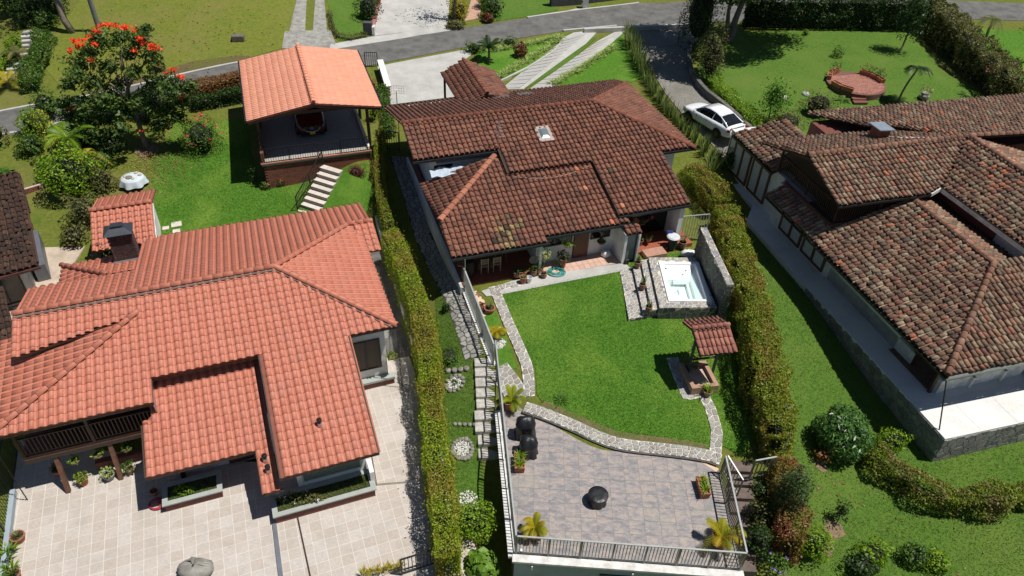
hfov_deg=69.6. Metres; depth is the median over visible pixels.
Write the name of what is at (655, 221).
window
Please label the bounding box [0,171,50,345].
dark roof house
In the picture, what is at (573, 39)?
slab
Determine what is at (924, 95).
potted plant
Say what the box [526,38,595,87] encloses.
lawn
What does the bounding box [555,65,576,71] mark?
slab
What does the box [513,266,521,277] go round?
potted plant
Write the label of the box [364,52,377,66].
forecourt gate
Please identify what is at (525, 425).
grill cover
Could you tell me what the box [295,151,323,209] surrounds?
stair railing
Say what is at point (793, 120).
shrub
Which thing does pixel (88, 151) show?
garden palm
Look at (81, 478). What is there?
potted plant
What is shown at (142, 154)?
bare soil
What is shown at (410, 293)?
long hedge
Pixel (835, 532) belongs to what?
bare soil
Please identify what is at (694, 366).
well plant
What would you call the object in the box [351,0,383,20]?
shrub
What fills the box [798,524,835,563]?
lime shrub
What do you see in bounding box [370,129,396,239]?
long hedge
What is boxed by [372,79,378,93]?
shrub
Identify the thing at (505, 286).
flagstone path
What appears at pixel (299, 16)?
driveway
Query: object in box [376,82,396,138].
passage planting
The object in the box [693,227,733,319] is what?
stone feature wall
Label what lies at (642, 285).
potted plant
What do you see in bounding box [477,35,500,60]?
forecourt palm
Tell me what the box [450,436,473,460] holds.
pebble ring
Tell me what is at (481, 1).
shrub
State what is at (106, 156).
shrub
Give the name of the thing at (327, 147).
stair gate
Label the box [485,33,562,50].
grass border
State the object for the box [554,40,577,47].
slab
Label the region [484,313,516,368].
lawn edge
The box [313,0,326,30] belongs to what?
driveway
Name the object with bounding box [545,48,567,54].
slab
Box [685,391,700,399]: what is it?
flagstone path
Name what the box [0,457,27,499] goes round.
rain chain
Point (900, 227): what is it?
mottled roof house
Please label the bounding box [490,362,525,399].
flagstone path
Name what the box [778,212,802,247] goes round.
window
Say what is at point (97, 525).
patio
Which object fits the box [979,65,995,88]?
young tree
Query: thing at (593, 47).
slab
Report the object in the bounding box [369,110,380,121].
shrub
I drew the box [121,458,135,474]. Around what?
potted plant
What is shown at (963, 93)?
fern
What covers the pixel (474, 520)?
lime shrub
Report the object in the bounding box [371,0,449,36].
parking pad
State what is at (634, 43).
agave row
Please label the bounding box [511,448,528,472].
potted plant
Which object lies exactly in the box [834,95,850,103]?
fern
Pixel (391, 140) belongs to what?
side passage gate
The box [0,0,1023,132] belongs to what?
road
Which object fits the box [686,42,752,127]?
curved stone wall
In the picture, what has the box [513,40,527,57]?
shrub
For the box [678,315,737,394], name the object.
tiled well
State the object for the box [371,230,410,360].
side walk
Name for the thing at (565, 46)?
slab
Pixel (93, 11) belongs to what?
utility pole
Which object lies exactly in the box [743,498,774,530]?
shrub
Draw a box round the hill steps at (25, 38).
[2,30,32,79]
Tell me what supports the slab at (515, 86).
on the ground at (48, 210)
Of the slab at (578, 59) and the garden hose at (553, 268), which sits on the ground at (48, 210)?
the slab at (578, 59)
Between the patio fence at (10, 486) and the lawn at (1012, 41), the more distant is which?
the lawn at (1012, 41)
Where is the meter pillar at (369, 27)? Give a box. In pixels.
[363,21,375,35]
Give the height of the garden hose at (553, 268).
0.081 m
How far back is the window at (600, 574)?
26.29 m
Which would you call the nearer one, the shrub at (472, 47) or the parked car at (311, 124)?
the parked car at (311, 124)
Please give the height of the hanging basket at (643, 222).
1.027 m
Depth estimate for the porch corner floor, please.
36.08 m
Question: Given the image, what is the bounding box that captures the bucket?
[526,275,532,282]
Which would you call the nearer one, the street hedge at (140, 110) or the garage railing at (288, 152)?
the garage railing at (288, 152)
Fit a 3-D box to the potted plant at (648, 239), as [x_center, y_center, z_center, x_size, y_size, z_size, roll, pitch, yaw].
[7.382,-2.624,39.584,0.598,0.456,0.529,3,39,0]
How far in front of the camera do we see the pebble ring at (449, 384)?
32.96 m
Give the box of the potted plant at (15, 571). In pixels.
[0,562,20,575]
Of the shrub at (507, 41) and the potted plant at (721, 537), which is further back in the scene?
the shrub at (507, 41)
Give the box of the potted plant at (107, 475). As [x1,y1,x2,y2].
[98,466,114,480]
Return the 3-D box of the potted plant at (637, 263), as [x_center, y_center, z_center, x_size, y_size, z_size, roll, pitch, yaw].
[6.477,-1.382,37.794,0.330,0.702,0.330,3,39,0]
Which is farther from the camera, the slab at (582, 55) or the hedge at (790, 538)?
the slab at (582, 55)
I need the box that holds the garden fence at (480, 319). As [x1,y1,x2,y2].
[462,264,494,364]
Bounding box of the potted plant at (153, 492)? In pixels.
[149,486,157,495]
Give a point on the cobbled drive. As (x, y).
(668, 61)
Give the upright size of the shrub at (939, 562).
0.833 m
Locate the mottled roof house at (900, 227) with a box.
[722,93,1023,429]
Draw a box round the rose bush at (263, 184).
[259,178,269,188]
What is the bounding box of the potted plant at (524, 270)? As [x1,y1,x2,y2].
[520,266,527,274]
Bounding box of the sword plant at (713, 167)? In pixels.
[701,146,725,177]
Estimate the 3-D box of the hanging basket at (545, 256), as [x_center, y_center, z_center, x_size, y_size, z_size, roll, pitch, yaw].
[1.695,-1.886,36.926,0.780,1.045,0.802,-8,41,-13]
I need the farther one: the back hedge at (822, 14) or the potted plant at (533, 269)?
the back hedge at (822, 14)
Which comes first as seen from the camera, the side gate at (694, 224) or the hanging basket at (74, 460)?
the hanging basket at (74, 460)
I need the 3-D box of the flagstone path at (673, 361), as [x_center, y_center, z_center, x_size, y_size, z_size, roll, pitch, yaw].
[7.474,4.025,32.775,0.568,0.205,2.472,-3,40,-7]
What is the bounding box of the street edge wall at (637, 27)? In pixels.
[583,23,688,32]
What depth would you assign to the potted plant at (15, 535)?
27.06 m
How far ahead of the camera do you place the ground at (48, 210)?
44.09 m
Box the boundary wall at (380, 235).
[375,215,412,344]
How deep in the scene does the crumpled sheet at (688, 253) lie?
39.04 m
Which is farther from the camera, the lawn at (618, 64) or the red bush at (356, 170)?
the lawn at (618, 64)
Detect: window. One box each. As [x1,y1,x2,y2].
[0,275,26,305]
[302,460,361,482]
[353,338,381,371]
[434,163,451,168]
[543,236,571,247]
[590,229,610,239]
[599,574,624,575]
[616,211,667,232]
[729,142,752,185]
[745,158,770,204]
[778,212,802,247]
[799,238,825,271]
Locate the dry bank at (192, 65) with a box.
[85,55,250,94]
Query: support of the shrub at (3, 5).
on the ground at (48, 210)
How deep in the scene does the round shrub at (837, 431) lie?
30.11 m
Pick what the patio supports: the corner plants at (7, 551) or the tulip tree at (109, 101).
the corner plants at (7, 551)
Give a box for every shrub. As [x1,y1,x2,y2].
[0,0,20,19]
[0,125,11,143]
[11,133,44,159]
[13,107,54,135]
[27,86,61,120]
[29,0,69,15]
[29,108,60,154]
[32,8,60,29]
[32,140,105,202]
[33,153,70,184]
[58,190,98,227]
[58,223,90,246]
[61,121,94,151]
[75,152,104,178]
[82,164,119,194]
[88,129,128,157]
[89,149,117,167]
[246,163,257,182]
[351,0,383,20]
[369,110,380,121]
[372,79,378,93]
[441,342,459,368]
[442,302,450,312]
[445,19,465,29]
[446,0,470,19]
[448,498,497,544]
[460,41,481,53]
[463,546,500,575]
[476,0,486,7]
[480,0,505,16]
[481,12,493,22]
[500,35,519,45]
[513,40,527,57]
[677,0,727,51]
[697,22,729,82]
[722,147,735,169]
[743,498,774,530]
[743,522,775,559]
[749,478,770,501]
[759,550,789,575]
[765,106,808,130]
[796,85,840,119]
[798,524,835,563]
[810,403,875,462]
[832,45,845,58]
[841,551,879,575]
[852,534,895,567]
[873,427,913,452]
[896,542,932,571]
[920,546,953,574]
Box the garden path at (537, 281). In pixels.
[481,263,629,296]
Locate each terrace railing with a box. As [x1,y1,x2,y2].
[494,340,516,553]
[515,535,747,570]
[719,455,747,566]
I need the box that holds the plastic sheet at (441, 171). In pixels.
[429,163,471,177]
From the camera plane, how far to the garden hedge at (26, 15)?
56.58 m
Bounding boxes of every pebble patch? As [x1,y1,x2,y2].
[458,490,477,505]
[494,338,505,348]
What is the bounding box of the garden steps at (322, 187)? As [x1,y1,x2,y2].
[297,165,342,211]
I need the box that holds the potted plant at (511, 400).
[500,385,525,411]
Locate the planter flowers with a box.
[273,491,323,504]
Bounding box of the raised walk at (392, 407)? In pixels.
[365,356,443,485]
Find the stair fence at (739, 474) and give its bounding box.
[723,455,743,495]
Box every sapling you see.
[813,444,832,462]
[832,498,853,527]
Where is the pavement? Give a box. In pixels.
[330,26,460,47]
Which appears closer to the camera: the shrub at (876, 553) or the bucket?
the shrub at (876, 553)
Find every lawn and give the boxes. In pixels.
[42,0,296,92]
[151,120,368,234]
[327,0,372,40]
[485,0,557,22]
[502,252,757,457]
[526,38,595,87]
[555,33,642,85]
[696,29,981,135]
[740,206,1023,575]
[971,29,1023,81]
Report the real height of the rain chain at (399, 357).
3.629 m
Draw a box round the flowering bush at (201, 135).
[178,111,226,159]
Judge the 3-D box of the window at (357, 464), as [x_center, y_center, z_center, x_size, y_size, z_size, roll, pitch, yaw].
[-7.062,6.774,28.617,2.300,1.500,0.080,-12,41,-17]
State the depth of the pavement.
58.31 m
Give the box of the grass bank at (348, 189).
[323,172,375,210]
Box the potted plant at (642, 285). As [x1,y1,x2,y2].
[639,277,646,289]
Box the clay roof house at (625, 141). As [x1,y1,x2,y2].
[384,57,696,295]
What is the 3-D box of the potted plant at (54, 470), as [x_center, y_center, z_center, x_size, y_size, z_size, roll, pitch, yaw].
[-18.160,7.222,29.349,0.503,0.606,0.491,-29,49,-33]
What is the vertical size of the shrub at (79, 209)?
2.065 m
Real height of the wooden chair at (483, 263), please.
0.920 m
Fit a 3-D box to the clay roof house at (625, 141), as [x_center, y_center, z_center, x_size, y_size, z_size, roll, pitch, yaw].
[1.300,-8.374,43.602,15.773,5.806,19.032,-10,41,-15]
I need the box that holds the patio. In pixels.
[9,351,475,575]
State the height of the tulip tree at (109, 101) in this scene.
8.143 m
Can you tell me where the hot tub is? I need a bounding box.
[658,261,711,301]
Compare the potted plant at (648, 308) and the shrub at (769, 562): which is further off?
the potted plant at (648, 308)
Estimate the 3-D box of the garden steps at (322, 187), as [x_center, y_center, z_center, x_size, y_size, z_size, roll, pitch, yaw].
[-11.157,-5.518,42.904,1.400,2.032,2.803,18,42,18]
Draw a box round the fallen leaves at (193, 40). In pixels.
[24,3,350,96]
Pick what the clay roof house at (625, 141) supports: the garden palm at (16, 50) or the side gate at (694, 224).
the side gate at (694, 224)
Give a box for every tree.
[52,21,199,147]
[53,0,75,33]
[446,0,466,19]
[707,0,759,42]
[753,75,796,123]
[874,0,889,28]
[893,0,938,52]
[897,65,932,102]
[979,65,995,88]
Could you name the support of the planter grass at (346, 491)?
on the red house at (184, 353)
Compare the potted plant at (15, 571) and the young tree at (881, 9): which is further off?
the young tree at (881, 9)
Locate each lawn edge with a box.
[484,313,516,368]
[541,401,705,448]
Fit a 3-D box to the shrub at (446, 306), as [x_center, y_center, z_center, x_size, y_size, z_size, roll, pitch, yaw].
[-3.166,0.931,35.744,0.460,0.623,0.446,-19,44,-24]
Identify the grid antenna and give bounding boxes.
[388,85,403,142]
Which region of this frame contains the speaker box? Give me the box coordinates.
[624,258,628,264]
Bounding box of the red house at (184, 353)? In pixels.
[0,202,398,522]
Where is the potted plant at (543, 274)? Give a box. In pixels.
[540,270,546,277]
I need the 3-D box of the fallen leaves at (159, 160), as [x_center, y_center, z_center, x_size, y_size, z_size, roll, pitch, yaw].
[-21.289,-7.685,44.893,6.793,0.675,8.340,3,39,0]
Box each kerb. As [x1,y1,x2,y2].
[0,61,237,112]
[0,489,16,575]
[2,121,59,135]
[372,0,380,24]
[501,36,565,81]
[527,2,638,17]
[563,25,616,31]
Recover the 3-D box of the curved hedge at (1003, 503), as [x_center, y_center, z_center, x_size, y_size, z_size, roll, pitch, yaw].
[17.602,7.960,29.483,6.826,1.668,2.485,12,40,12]
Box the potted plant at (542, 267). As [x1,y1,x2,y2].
[536,261,544,272]
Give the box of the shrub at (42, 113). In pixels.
[29,108,60,154]
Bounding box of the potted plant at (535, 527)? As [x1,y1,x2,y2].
[518,512,547,540]
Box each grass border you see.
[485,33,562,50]
[496,34,565,78]
[547,42,619,84]
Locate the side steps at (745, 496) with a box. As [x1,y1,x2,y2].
[728,461,756,575]
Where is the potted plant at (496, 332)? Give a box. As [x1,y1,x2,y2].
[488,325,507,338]
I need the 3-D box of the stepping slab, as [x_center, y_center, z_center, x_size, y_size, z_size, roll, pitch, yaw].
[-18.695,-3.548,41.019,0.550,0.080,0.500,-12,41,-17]
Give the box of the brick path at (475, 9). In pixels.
[465,0,481,20]
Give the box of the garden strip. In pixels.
[435,289,484,531]
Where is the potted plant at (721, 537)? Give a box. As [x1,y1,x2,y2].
[701,517,746,555]
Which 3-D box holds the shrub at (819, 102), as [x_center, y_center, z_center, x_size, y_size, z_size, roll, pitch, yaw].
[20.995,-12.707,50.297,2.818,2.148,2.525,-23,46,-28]
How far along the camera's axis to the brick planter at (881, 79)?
53.86 m
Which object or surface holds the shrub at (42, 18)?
on the ground at (48, 210)
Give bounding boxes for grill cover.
[514,415,535,440]
[518,434,538,460]
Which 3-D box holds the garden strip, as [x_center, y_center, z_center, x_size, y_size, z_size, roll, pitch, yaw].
[-2.463,4.651,33.295,2.001,2.616,13.382,-1,39,-5]
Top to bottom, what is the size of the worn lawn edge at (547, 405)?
0.291 m
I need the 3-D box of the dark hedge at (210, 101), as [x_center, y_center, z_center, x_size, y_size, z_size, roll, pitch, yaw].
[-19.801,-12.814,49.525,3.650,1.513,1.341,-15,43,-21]
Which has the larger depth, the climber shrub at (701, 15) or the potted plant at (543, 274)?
the climber shrub at (701, 15)
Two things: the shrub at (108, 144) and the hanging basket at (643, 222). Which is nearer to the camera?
the hanging basket at (643, 222)
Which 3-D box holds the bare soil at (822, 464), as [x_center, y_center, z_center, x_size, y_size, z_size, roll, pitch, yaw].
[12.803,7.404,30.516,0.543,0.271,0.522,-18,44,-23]
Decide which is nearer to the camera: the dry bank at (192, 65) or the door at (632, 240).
the door at (632, 240)
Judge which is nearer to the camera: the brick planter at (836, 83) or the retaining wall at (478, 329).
the retaining wall at (478, 329)
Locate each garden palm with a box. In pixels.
[0,46,29,60]
[0,70,24,89]
[0,166,13,173]
[43,121,94,160]
[66,148,111,167]
[976,15,1005,45]
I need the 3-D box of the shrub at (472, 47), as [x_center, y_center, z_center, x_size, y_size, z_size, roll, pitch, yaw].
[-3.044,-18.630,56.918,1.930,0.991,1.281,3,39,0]
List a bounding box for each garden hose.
[148,497,161,509]
[547,267,565,276]
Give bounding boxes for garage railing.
[259,142,317,163]
[340,136,370,153]
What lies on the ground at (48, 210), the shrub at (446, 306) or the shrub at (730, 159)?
the shrub at (730, 159)
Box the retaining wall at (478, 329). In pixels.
[463,288,494,366]
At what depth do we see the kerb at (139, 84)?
52.13 m
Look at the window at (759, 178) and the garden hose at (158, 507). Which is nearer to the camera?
the garden hose at (158, 507)
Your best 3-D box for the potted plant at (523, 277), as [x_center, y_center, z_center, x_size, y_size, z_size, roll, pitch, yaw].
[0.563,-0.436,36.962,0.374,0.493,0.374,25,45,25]
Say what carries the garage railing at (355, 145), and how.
on the open garage
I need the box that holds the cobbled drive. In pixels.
[632,29,729,163]
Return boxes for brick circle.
[826,71,885,103]
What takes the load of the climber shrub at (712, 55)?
on the curved stone wall at (705, 91)
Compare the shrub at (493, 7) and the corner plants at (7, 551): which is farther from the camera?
the shrub at (493, 7)
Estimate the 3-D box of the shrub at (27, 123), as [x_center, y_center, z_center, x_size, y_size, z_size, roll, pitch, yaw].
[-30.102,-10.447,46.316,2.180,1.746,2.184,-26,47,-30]
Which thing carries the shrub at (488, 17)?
on the lawn at (512, 9)
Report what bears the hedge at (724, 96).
on the garden lawn at (753, 60)
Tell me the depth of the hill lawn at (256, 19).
56.54 m
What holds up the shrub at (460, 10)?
on the ground at (48, 210)
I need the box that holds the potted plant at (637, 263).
[634,256,640,267]
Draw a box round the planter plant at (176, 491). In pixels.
[172,484,194,494]
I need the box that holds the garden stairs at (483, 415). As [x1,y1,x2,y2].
[474,358,497,460]
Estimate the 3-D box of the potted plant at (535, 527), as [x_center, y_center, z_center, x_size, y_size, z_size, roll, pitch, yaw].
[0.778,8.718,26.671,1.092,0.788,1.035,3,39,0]
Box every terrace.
[495,404,743,575]
[733,184,1023,461]
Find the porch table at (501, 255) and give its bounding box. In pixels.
[474,253,506,262]
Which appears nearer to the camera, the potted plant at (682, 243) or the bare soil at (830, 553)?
the bare soil at (830, 553)
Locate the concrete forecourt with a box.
[377,49,473,103]
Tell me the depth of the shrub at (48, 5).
56.72 m
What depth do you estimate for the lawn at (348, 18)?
60.20 m
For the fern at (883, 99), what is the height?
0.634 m
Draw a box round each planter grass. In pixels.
[168,476,215,498]
[278,474,369,510]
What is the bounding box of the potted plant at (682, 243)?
[678,233,689,248]
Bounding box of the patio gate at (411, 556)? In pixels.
[399,549,438,574]
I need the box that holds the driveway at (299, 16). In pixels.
[289,0,306,31]
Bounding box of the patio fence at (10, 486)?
[0,438,17,558]
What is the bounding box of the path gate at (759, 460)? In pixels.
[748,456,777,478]
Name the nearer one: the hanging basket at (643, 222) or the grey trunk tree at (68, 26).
the hanging basket at (643, 222)
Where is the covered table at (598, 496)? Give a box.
[587,486,608,509]
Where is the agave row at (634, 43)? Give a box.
[621,20,726,162]
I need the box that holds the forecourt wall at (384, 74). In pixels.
[377,59,390,95]
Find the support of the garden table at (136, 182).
on the ground at (48, 210)
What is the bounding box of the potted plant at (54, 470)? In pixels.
[48,462,58,476]
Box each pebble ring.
[445,374,464,392]
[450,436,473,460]
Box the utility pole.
[87,0,101,31]
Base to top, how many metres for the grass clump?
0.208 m
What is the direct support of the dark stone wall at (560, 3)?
on the ground at (48, 210)
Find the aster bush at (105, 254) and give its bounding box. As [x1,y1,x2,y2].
[91,242,112,259]
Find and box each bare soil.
[134,145,159,157]
[814,460,826,471]
[823,541,833,556]
[824,519,845,540]
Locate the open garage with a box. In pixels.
[238,43,382,187]
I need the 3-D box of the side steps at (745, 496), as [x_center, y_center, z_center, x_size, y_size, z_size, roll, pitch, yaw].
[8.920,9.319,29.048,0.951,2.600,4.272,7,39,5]
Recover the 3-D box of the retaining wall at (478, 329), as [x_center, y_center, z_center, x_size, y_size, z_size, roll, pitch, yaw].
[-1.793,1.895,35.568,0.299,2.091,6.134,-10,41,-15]
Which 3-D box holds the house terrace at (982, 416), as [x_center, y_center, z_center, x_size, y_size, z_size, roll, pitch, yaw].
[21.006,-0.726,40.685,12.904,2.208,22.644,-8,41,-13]
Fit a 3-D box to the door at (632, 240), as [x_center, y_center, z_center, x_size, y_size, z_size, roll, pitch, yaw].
[6.149,-2.111,38.194,0.620,1.800,0.060,-10,41,-15]
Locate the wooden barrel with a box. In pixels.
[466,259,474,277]
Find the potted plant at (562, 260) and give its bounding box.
[555,249,569,267]
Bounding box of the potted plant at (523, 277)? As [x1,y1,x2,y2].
[520,274,526,283]
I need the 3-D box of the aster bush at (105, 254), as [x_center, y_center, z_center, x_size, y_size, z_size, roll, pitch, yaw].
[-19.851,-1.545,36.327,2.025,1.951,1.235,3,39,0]
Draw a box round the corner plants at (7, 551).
[0,538,21,575]
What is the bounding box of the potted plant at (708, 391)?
[700,382,718,397]
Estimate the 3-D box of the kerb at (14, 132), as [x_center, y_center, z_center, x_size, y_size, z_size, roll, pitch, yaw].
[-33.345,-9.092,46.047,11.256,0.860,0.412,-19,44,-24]
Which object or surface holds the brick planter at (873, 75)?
on the brick circle
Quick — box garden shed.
[88,189,160,252]
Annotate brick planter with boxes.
[827,71,832,79]
[829,62,842,74]
[831,80,843,88]
[840,84,854,92]
[859,63,874,76]
[869,67,881,78]
[875,68,886,82]
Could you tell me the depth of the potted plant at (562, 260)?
37.83 m
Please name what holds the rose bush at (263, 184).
on the back lawn at (232, 215)
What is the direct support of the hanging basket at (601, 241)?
hanging from the clay roof house at (625, 141)
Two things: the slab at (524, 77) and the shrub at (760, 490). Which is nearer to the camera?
the shrub at (760, 490)
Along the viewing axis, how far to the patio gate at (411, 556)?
26.44 m
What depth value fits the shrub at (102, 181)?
41.92 m
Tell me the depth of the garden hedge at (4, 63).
53.46 m
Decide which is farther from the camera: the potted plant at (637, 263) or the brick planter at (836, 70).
the brick planter at (836, 70)
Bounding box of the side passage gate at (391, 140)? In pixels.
[386,131,399,150]
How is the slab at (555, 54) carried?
on the ground at (48, 210)
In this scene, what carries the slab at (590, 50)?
on the ground at (48, 210)
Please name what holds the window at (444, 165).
in the clay roof house at (625, 141)
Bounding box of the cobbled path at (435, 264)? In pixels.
[391,156,483,361]
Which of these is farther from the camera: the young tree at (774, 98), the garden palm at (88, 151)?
the young tree at (774, 98)
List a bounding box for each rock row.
[445,366,469,373]
[453,422,474,426]
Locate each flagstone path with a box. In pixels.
[489,281,523,291]
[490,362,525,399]
[491,290,534,397]
[522,402,721,465]
[667,357,694,398]
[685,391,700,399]
[698,394,722,460]
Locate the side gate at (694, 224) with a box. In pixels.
[679,214,710,237]
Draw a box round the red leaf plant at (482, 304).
[479,302,486,311]
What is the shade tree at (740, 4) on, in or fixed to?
on the garden lawn at (753, 60)
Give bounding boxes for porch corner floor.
[474,291,487,315]
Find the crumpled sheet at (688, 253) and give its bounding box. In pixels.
[680,249,694,257]
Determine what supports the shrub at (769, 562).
on the ground at (48, 210)
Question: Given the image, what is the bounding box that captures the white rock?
[801,91,808,95]
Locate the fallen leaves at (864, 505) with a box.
[795,409,970,575]
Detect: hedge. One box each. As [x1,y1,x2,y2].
[0,33,22,79]
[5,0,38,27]
[8,26,58,93]
[59,79,179,127]
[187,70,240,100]
[191,85,242,111]
[325,9,367,40]
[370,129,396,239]
[379,227,466,575]
[676,161,736,215]
[704,70,762,126]
[708,200,800,462]
[740,0,938,31]
[764,454,815,566]
[861,441,1023,522]
[916,0,1023,96]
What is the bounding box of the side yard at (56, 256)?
[8,246,84,317]
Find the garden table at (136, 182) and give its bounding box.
[119,172,148,189]
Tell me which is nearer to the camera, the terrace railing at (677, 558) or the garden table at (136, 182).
the terrace railing at (677, 558)
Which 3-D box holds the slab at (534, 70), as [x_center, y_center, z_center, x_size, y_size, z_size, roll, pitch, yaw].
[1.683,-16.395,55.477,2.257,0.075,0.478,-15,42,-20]
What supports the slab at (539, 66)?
on the ground at (48, 210)
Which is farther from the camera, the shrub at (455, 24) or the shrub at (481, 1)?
the shrub at (481, 1)
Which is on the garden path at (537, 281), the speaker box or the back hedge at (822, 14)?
the speaker box
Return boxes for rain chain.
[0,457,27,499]
[397,331,402,386]
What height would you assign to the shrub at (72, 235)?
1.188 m
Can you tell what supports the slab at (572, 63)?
on the ground at (48, 210)
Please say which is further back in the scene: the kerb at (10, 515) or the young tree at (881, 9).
the young tree at (881, 9)
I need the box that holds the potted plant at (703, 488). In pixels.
[695,472,712,498]
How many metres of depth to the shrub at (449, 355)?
33.65 m
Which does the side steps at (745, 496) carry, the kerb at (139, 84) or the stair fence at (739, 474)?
the stair fence at (739, 474)
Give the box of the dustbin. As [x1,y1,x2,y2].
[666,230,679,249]
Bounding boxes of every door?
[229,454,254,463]
[572,233,589,257]
[625,234,637,260]
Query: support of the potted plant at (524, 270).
on the clay roof house at (625, 141)
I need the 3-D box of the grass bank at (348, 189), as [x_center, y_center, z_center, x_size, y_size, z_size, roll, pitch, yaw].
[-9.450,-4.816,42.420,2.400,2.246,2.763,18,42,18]
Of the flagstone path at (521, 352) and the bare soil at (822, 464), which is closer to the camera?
the bare soil at (822, 464)
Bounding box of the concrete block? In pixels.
[231,34,244,41]
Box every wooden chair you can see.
[478,258,488,273]
[490,256,500,271]
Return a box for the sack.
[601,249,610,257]
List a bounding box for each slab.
[171,221,181,227]
[506,84,523,87]
[508,79,530,83]
[512,75,535,80]
[517,71,540,76]
[522,67,545,72]
[526,63,549,69]
[531,83,552,87]
[533,59,554,65]
[537,78,558,83]
[539,55,559,61]
[541,52,563,57]
[543,74,561,79]
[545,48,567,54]
[549,44,572,51]
[549,69,570,75]
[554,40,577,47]
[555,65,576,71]
[557,37,581,44]
[561,61,581,67]
[564,33,586,40]
[567,57,586,62]
[572,52,592,59]
[579,48,597,54]
[583,44,602,51]
[589,40,607,47]
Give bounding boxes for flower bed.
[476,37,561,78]
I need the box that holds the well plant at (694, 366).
[680,346,700,370]
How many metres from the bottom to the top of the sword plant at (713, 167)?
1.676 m
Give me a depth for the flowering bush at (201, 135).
44.86 m
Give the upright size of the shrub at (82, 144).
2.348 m
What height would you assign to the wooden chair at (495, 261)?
0.920 m
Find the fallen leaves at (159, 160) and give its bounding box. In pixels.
[110,131,219,195]
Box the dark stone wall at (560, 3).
[549,0,613,10]
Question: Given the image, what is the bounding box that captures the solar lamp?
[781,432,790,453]
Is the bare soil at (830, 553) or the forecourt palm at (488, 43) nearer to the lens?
the bare soil at (830, 553)
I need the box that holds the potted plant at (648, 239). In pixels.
[644,234,652,242]
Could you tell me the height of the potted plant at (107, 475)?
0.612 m
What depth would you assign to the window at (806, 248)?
39.03 m
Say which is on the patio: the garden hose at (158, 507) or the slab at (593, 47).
the garden hose at (158, 507)
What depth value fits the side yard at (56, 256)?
38.55 m
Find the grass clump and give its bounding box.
[554,390,568,406]
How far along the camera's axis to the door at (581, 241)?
38.40 m
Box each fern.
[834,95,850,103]
[876,95,892,103]
[957,91,971,97]
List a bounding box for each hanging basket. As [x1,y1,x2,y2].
[66,453,80,465]
[90,447,104,459]
[119,441,132,452]
[386,330,397,359]
[537,247,551,262]
[561,237,574,247]
[597,231,605,244]
[638,217,646,224]
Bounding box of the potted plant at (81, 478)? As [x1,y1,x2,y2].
[73,471,87,485]
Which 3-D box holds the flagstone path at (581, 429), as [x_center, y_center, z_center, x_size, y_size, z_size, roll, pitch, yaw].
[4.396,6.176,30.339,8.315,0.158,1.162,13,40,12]
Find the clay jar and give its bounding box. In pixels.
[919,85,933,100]
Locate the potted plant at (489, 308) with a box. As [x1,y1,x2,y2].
[484,303,494,313]
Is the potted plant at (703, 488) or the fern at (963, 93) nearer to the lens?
the potted plant at (703, 488)
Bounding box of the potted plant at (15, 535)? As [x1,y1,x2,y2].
[9,529,24,543]
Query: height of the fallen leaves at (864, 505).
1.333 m
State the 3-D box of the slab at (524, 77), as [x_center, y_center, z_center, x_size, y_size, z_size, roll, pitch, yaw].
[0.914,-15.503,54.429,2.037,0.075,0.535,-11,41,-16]
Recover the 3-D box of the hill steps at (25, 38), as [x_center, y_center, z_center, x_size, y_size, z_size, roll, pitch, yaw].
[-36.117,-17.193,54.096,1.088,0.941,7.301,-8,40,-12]
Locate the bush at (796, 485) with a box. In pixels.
[770,464,814,527]
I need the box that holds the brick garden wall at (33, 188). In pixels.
[24,183,44,194]
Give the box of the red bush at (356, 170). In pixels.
[348,164,366,177]
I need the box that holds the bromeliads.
[357,559,405,575]
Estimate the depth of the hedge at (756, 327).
32.15 m
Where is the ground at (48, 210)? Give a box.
[0,0,1023,575]
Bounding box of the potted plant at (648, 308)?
[645,300,652,312]
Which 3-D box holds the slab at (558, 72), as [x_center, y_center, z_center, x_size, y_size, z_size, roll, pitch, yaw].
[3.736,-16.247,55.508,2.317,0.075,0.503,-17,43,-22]
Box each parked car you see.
[291,107,326,136]
[683,102,746,138]
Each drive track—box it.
[505,31,595,89]
[531,31,624,88]
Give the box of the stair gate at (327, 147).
[317,141,340,155]
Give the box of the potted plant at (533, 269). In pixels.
[529,263,537,275]
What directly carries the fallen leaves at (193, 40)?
on the hill lawn at (256, 19)
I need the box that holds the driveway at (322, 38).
[282,30,335,48]
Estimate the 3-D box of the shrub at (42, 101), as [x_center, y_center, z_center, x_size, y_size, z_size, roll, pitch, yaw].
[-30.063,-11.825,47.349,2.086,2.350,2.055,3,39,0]
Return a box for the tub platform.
[620,257,716,320]

